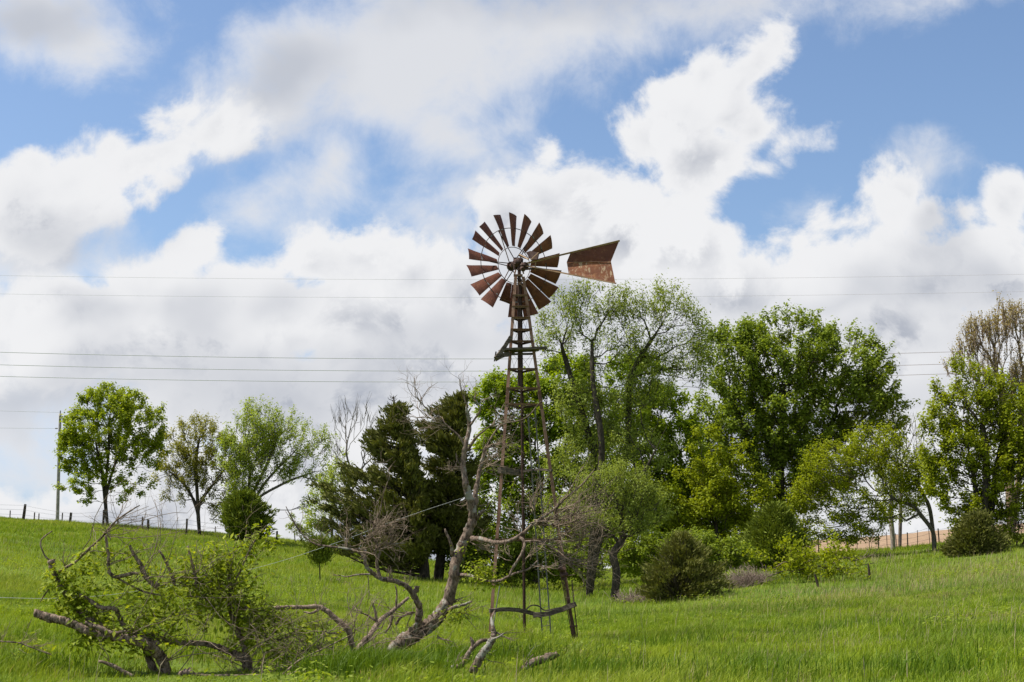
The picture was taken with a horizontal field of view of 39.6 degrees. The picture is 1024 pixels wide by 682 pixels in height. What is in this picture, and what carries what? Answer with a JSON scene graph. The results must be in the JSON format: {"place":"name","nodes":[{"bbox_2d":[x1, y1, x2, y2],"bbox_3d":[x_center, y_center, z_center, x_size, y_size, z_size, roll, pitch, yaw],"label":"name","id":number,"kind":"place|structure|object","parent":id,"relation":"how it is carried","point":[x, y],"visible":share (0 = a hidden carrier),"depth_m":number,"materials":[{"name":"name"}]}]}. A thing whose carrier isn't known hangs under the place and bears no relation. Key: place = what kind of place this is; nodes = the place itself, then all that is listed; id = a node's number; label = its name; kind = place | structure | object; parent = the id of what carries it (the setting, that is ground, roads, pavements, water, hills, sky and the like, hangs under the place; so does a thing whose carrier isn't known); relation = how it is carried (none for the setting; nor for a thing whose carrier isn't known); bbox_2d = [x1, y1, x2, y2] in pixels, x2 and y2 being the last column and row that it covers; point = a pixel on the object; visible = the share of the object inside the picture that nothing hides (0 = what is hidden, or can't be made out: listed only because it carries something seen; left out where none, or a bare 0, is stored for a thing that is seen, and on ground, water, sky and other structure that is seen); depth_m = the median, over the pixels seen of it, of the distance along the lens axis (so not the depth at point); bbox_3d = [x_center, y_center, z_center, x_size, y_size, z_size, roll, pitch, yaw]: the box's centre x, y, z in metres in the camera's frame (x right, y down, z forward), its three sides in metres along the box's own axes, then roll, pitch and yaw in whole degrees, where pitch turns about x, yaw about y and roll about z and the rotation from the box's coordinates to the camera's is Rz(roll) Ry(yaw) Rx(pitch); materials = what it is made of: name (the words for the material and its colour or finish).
{"place":"outdoors","nodes":[
{"label":"outdoors","id":0,"kind":"place"},
{"bbox_2d":[0,371,1008,381],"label":"power line","id":1,"kind":"object","parent":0,"point":[331,381],"visible":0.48,"depth_m":184.62,"materials":[{"name":"grey metal"}]},
{"bbox_2d":[0,274,1014,279],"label":"power line","id":2,"kind":"object","parent":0,"point":[498,279],"visible":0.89,"depth_m":193.98,"materials":[{"name":"grey metal"}]},
{"bbox_2d":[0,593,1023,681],"bbox_3d":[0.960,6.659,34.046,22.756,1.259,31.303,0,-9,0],"label":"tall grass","id":3,"kind":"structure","parent":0,"point":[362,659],"depth_m":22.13,"materials":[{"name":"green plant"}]},
{"bbox_2d":[0,519,1023,681],"bbox_3d":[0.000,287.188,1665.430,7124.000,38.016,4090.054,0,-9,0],"label":"ground","id":4,"kind":"structure","parent":0,"point":[282,677],"depth_m":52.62,"materials":[{"name":"green plant"}]},
{"bbox_2d":[0,619,60,662],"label":"thin branch","id":5,"kind":"object","parent":4,"relation":"on","point":[22,643],"visible":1,"depth_m":22.12,"materials":[{"name":"brown plant"}]},
{"bbox_2d":[55,411,61,519],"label":"utility pole","id":6,"kind":"object","parent":4,"relation":"on","point":[58,490],"visible":0.74,"depth_m":120.56,"materials":[{"name":"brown wood"}]},
{"bbox_2d":[49,380,173,524],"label":"maple tree","id":7,"kind":"object","parent":4,"relation":"on","point":[125,409],"visible":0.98,"depth_m":111.55,"materials":[{"name":"green plant"}]},
{"bbox_2d":[9,504,277,539],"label":"wire fence","id":8,"kind":"object","parent":4,"relation":"on","point":[70,516],"visible":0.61,"depth_m":109.30,"materials":[{"name":"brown wood"}]},
{"bbox_2d":[5,449,293,676],"bbox_3d":[-5.498,3.857,22.561,5.042,4.843,2.646,-2,-10,13],"label":"fallen tree","id":9,"kind":"object","parent":4,"relation":"on","point":[92,629],"visible":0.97,"depth_m":22.44,"materials":[{"name":"green plant"}]},
{"bbox_2d":[148,411,251,534],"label":"scraggly tree","id":10,"kind":"object","parent":4,"relation":"on","point":[194,470],"visible":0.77,"depth_m":107.55,"materials":[{"name":"green plant"}]},
{"bbox_2d":[215,487,279,540],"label":"juniper bush","id":11,"kind":"object","parent":4,"relation":"on","point":[237,510],"visible":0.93,"depth_m":101.67,"materials":[{"name":"green plant"}]},
{"bbox_2d":[207,394,338,513],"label":"elm tree","id":12,"kind":"object","parent":4,"relation":"on","point":[268,441],"visible":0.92,"depth_m":105.55,"materials":[{"name":"green plant"}]},
{"bbox_2d":[175,484,400,671],"bbox_3d":[-3.661,3.940,22.981,3.762,3.376,2.316,0,-9,0],"label":"leafy stump","id":13,"kind":"object","parent":4,"relation":"on","point":[221,571],"visible":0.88,"depth_m":22.92,"materials":[{"name":"green plant"}]},
{"bbox_2d":[270,570,379,649],"bbox_3d":[-3.311,4.466,23.130,2.348,1.684,1.017,0,-9,0],"label":"arched bough","id":14,"kind":"object","parent":13,"relation":"attached to","point":[325,610],"visible":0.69,"depth_m":23.33,"materials":[{"name":"grey wood"}]},
{"bbox_2d":[285,513,317,542],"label":"shrub","id":15,"kind":"object","parent":4,"relation":"on","point":[290,528],"visible":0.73,"depth_m":110.92,"materials":[{"name":"green plant"}]},
{"bbox_2d":[144,561,478,675],"bbox_3d":[-3.115,4.744,22.628,5.465,3.149,2.988,2,-10,-14],"label":"brush pile","id":16,"kind":"object","parent":4,"relation":"on","point":[281,649],"visible":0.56,"depth_m":22.45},
{"bbox_2d":[297,529,339,580],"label":"juniper sapling","id":17,"kind":"object","parent":4,"relation":"on","point":[320,555],"visible":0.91,"depth_m":65.05,"materials":[{"name":"green plant"}]},
{"bbox_2d":[299,447,357,552],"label":"yellow green shrub","id":18,"kind":"object","parent":4,"relation":"on","point":[331,475],"visible":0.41,"depth_m":99.28,"materials":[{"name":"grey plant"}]},
{"bbox_2d":[326,392,383,528],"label":"bare tree","id":19,"kind":"object","parent":4,"relation":"on","point":[346,442],"visible":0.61,"depth_m":100.00,"materials":[{"name":"grey plant"}]},
{"bbox_2d":[305,394,441,579],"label":"cedar tree","id":20,"kind":"object","parent":4,"relation":"on","point":[403,453],"visible":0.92,"depth_m":73.00,"materials":[{"name":"green plant"}]},
{"bbox_2d":[340,585,455,649],"bbox_3d":[-2.217,4.964,25.031,1.751,1.448,3.235,3,-10,-20],"label":"fallen branch","id":21,"kind":"object","parent":4,"relation":"on","point":[392,611],"visible":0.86,"depth_m":25.14,"materials":[{"name":"wood"}]},
{"bbox_2d":[390,389,494,579],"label":"cedar tree","id":22,"kind":"object","parent":4,"relation":"on","point":[445,446],"visible":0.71,"depth_m":75.01,"materials":[{"name":"green plant"}]},
{"bbox_2d":[280,363,639,655],"bbox_3d":[-0.765,3.118,26.133,6.617,5.826,2.648,-2,-10,14],"label":"dead tree","id":23,"kind":"object","parent":4,"relation":"on","point":[459,551],"visible":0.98,"depth_m":25.94,"materials":[{"name":"grey wood"}]},
{"bbox_2d":[451,637,487,668],"bbox_3d":[-0.775,4.944,22.490,0.790,0.524,0.246,-2,-10,13],"label":"broken limb","id":24,"kind":"object","parent":4,"relation":"on","point":[474,645],"visible":0.8,"depth_m":22.48,"materials":[{"name":"grey plant"}]},
{"bbox_2d":[469,610,531,673],"bbox_3d":[-0.191,4.688,22.102,0.972,0.994,0.454,-1,-9,7],"label":"broken snag","id":25,"kind":"object","parent":4,"relation":"on","point":[485,650],"visible":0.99,"depth_m":22.07,"materials":[{"name":"grey plant"}]},
{"bbox_2d":[0,516,1023,614],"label":"distant grass","id":26,"kind":"structure","parent":4,"relation":"on","point":[26,526],"depth_m":66.63,"materials":[{"name":"green plant"}]},
{"bbox_2d":[0,535,1023,658],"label":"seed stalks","id":27,"kind":"object","parent":4,"relation":"on","point":[875,558],"visible":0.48,"depth_m":49.49,"materials":[{"name":"plant"}]},
{"bbox_2d":[434,521,609,588],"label":"understorey shrub","id":28,"kind":"object","parent":4,"relation":"on","point":[529,574],"visible":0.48,"depth_m":74.48,"materials":[{"name":"green plant"}]},
{"bbox_2d":[514,641,559,670],"bbox_3d":[0.429,5.017,22.782,0.805,0.592,0.325,5,-11,-27],"label":"log","id":29,"kind":"object","parent":4,"relation":"on","point":[546,657],"visible":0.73,"depth_m":22.80,"materials":[{"name":"grey wood"}]},
{"bbox_2d":[466,212,619,639],"bbox_3d":[0.833,2.082,34.487,3.788,10.777,2.034,-1,-9,8],"label":"windmill","id":30,"kind":"object","parent":4,"relation":"on","point":[593,262],"visible":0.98,"depth_m":34.56,"materials":[{"name":"brown metal"}]},
{"bbox_2d":[0,486,496,598],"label":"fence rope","id":31,"kind":"object","parent":30,"relation":"attached to","point":[265,565],"visible":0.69,"depth_m":29.98,"materials":[{"name":"grey"}]},
{"bbox_2d":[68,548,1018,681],"bbox_3d":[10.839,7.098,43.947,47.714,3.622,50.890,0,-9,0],"label":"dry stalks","id":32,"kind":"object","parent":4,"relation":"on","point":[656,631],"visible":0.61,"depth_m":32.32,"materials":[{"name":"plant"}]},
{"bbox_2d":[466,348,624,584],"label":"leafy tree","id":33,"kind":"object","parent":4,"relation":"on","point":[489,385],"visible":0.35,"depth_m":81.50,"materials":[{"name":"green plant"}]},
{"bbox_2d":[557,455,679,600],"bbox_3d":[4.447,7.931,59.553,5.442,6.267,3.187,0,-9,0],"label":"tree","id":34,"kind":"object","parent":4,"relation":"on","point":[633,495],"visible":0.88,"depth_m":59.40,"materials":[{"name":"green plant"}]},
{"bbox_2d":[526,268,725,596],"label":"feathery tree","id":35,"kind":"object","parent":4,"relation":"on","point":[597,396],"visible":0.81,"depth_m":66.37,"materials":[{"name":"green plant"}]},
{"bbox_2d":[607,588,652,602],"bbox_3d":[5.062,10.219,57.075,2.720,0.702,1.974,0,-9,0],"label":"brush heap","id":36,"kind":"object","parent":4,"relation":"on","point":[632,596],"visible":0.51,"depth_m":56.89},
{"bbox_2d":[591,341,738,577],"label":"leafy tree","id":37,"kind":"object","parent":4,"relation":"on","point":[682,424],"visible":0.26,"depth_m":85.15,"materials":[{"name":"green plant"}]},
{"bbox_2d":[601,520,762,582],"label":"understorey shrub","id":38,"kind":"object","parent":4,"relation":"on","point":[646,545],"visible":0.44,"depth_m":68.80,"materials":[{"name":"green plant"}]},
{"bbox_2d":[632,528,739,601],"bbox_3d":[6.883,8.895,56.205,4.277,3.006,4.005,0,-9,0],"label":"juniper bush","id":39,"kind":"object","parent":4,"relation":"on","point":[678,571],"visible":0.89,"depth_m":55.60,"materials":[{"name":"green plant"}]},
{"bbox_2d":[654,422,784,566],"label":"leafy tree","id":40,"kind":"object","parent":4,"relation":"on","point":[705,505],"visible":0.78,"depth_m":81.26,"materials":[{"name":"green plant"}]},
{"bbox_2d":[722,563,776,589],"bbox_3d":[10.137,10.137,61.140,3.043,1.261,2.512,0,-9,0],"label":"brush heap","id":41,"kind":"object","parent":4,"relation":"on","point":[747,578],"visible":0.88,"depth_m":60.90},
{"bbox_2d":[731,498,816,569],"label":"juniper bush","id":42,"kind":"object","parent":4,"relation":"on","point":[774,521],"visible":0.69,"depth_m":72.68,"materials":[{"name":"green plant"}]},
{"bbox_2d":[683,298,920,554],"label":"maple tree","id":43,"kind":"object","parent":4,"relation":"on","point":[779,449],"visible":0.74,"depth_m":92.57,"materials":[{"name":"green plant"}]},
{"bbox_2d":[742,528,883,582],"bbox_3d":[12.730,9.018,60.034,5.947,2.434,3.095,0,-9,0],"label":"shrub","id":44,"kind":"object","parent":4,"relation":"on","point":[797,561],"visible":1,"depth_m":60.15,"materials":[{"name":"green plant"}]},
{"bbox_2d":[814,574,818,586],"bbox_3d":[12.267,9.692,57.187,0.238,0.655,0.114,0,-9,0],"label":"stake","id":45,"kind":"object","parent":4,"relation":"on","point":[816,580],"visible":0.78,"depth_m":57.15,"materials":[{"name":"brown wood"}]},
{"bbox_2d":[777,419,938,551],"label":"tree","id":46,"kind":"object","parent":4,"relation":"on","point":[850,515],"visible":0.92,"depth_m":79.41,"materials":[{"name":"green plant"}]},
{"bbox_2d":[867,564,870,578],"bbox_3d":[14.887,9.679,59.216,0.150,0.746,0.114,0,-9,0],"label":"stake","id":47,"kind":"object","parent":4,"relation":"on","point":[869,572],"visible":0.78,"depth_m":59.19,"materials":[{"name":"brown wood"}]},
{"bbox_2d":[869,457,928,549],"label":"tree","id":48,"kind":"object","parent":4,"relation":"on","point":[892,535],"visible":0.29,"depth_m":85.28,"materials":[{"name":"green plant"}]},
{"bbox_2d":[816,522,1023,550],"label":"wire fence","id":49,"kind":"object","parent":4,"relation":"on","point":[938,534],"visible":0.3,"depth_m":89.44,"materials":[{"name":"brown wood"}]},
{"bbox_2d":[915,349,1023,542],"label":"leafy tree","id":50,"kind":"object","parent":4,"relation":"on","point":[1003,471],"visible":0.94,"depth_m":73.70,"materials":[{"name":"green plant"}]},
{"bbox_2d":[938,505,1012,556],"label":"juniper bush","id":51,"kind":"object","parent":4,"relation":"on","point":[975,532],"visible":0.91,"depth_m":69.67,"materials":[{"name":"green plant"}]},
{"bbox_2d":[939,290,1023,538],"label":"budding tree","id":52,"kind":"object","parent":4,"relation":"on","point":[1010,322],"visible":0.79,"depth_m":84.76,"materials":[{"name":"beige plant"}]},
{"bbox_2d":[993,502,1023,544],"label":"thicket","id":53,"kind":"object","parent":4,"relation":"on","point":[1016,541],"visible":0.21,"depth_m":75.32,"materials":[{"name":"green plant"}]},
{"bbox_2d":[0,361,1023,370],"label":"power line","id":54,"kind":"object","parent":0,"point":[330,370],"visible":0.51,"depth_m":183.35,"materials":[{"name":"grey metal"}]},
{"bbox_2d":[0,0,1023,568],"label":"sky","id":55,"kind":"structure","parent":0,"point":[311,153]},
{"bbox_2d":[2,349,1023,358],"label":"power line","id":56,"kind":"object","parent":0,"point":[385,358],"visible":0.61,"depth_m":182.07,"materials":[{"name":"grey metal"}]},
{"bbox_2d":[34,291,1023,297],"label":"power line","id":57,"kind":"object","parent":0,"point":[481,297],"visible":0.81,"depth_m":192.56,"materials":[{"name":"grey metal"}]},
{"bbox_2d":[747,527,1023,555],"bbox_3d":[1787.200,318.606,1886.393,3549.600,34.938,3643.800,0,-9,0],"label":"field","id":58,"kind":"structure","parent":0,"point":[921,538],"depth_m":129.22,"materials":[{"name":"beige plant"}]},
{"bbox_2d":[868,411,930,546],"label":"bare tree","id":59,"kind":"object","parent":58,"relation":"on","point":[900,525],"visible":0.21,"depth_m":95.94,"materials":[{"name":"grey plant"}]}
]}

